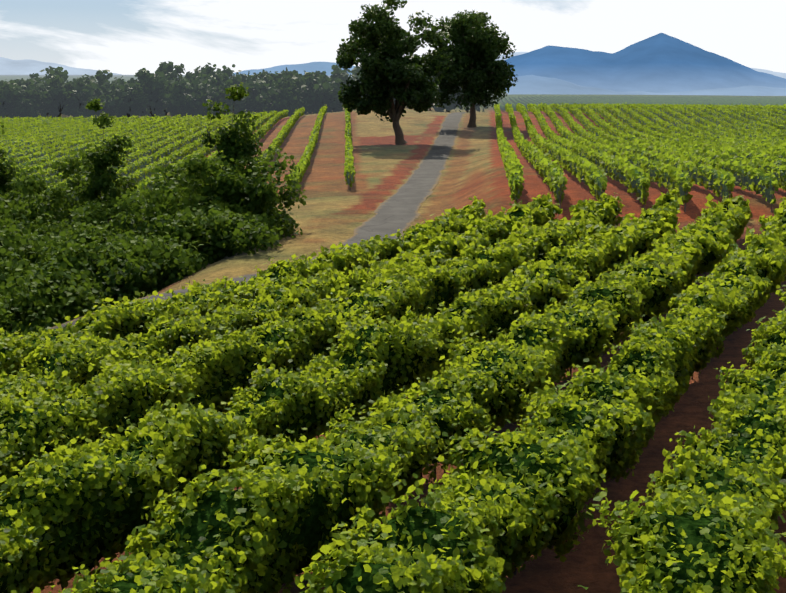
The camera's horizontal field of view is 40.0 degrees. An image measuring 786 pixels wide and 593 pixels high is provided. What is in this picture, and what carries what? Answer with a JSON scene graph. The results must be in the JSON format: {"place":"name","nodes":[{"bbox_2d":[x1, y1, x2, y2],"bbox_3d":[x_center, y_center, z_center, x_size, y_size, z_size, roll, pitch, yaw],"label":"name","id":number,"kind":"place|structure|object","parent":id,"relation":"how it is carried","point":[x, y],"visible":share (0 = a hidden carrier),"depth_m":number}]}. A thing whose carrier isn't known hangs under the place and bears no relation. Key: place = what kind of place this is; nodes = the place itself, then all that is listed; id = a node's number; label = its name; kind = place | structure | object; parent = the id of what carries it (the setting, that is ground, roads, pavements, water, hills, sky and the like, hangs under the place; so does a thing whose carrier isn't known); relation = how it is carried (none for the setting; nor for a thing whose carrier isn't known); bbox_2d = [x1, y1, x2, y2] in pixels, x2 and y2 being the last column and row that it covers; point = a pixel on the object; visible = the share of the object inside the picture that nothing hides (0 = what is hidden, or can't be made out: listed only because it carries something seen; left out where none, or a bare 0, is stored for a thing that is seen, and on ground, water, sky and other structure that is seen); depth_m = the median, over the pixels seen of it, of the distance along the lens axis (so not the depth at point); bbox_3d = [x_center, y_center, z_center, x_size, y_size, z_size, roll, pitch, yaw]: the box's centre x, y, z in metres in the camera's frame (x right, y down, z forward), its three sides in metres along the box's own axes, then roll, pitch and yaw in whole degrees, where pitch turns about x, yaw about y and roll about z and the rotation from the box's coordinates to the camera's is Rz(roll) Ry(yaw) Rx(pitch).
{"place":"outdoors","nodes":[
{"label":"outdoors","id":0,"kind":"place"},
{"bbox_2d":[0,57,121,74],"bbox_3d":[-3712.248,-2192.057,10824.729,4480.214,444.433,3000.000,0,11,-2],"label":"hills","id":1,"kind":"structure","parent":0,"point":[18,67],"depth_m":10289.92},
{"bbox_2d":[50,112,467,328],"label":"road","id":2,"kind":"structure","parent":0,"point":[398,209],"depth_m":101.67},
{"bbox_2d":[234,62,355,75],"bbox_3d":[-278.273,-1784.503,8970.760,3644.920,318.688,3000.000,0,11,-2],"label":"hills","id":3,"kind":"structure","parent":0,"point":[311,67],"depth_m":8465.47},
{"bbox_2d":[0,75,785,592],"bbox_3d":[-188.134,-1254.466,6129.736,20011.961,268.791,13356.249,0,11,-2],"label":"ground","id":4,"kind":"structure","parent":0,"point":[334,209],"depth_m":82.67},
{"bbox_2d":[0,82,306,337],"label":"gully trees","id":5,"kind":"object","parent":4,"relation":"on","point":[66,255],"depth_m":70.18},
{"bbox_2d":[0,106,355,203],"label":"vines","id":6,"kind":"object","parent":4,"relation":"on","point":[177,121],"depth_m":181.97},
{"bbox_2d":[0,61,487,118],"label":"tree line","id":7,"kind":"object","parent":4,"relation":"on","point":[189,93],"depth_m":312.17},
{"bbox_2d":[21,236,738,481],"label":"vine posts","id":8,"kind":"object","parent":4,"relation":"on","point":[570,375],"visible":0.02,"depth_m":36.67},
{"bbox_2d":[0,187,785,592],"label":"vines","id":9,"kind":"object","parent":4,"relation":"on","point":[412,269],"depth_m":25.28},
{"bbox_2d":[336,0,454,144],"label":"oak","id":10,"kind":"object","parent":4,"relation":"on","point":[384,43],"depth_m":179.78},
{"bbox_2d":[419,10,517,127],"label":"oak","id":11,"kind":"object","parent":4,"relation":"on","point":[484,45],"depth_m":209.62},
{"bbox_2d":[492,96,785,204],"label":"vines","id":12,"kind":"object","parent":4,"relation":"on","point":[585,166],"depth_m":137.65},
{"bbox_2d":[506,111,774,211],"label":"vine posts","id":13,"kind":"object","parent":4,"relation":"on","point":[644,197],"depth_m":71.89},
{"bbox_2d":[0,0,785,74],"label":"sky","id":14,"kind":"structure","parent":0,"point":[124,37]},
{"bbox_2d":[496,52,785,78],"bbox_3d":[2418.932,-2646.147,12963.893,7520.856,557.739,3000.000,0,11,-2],"label":"hills","id":15,"kind":"structure","parent":0,"point":[781,75],"depth_m":12605.98},
{"bbox_2d":[505,33,785,92],"bbox_3d":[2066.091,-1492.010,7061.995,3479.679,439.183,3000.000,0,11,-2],"label":"mountain","id":16,"kind":"structure","parent":0,"point":[661,63],"depth_m":6269.89},
{"bbox_2d":[505,75,785,95],"bbox_3d":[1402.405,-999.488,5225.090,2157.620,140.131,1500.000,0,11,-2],"label":"hills","id":17,"kind":"structure","parent":0,"point":[529,84],"depth_m":4900.59}
]}

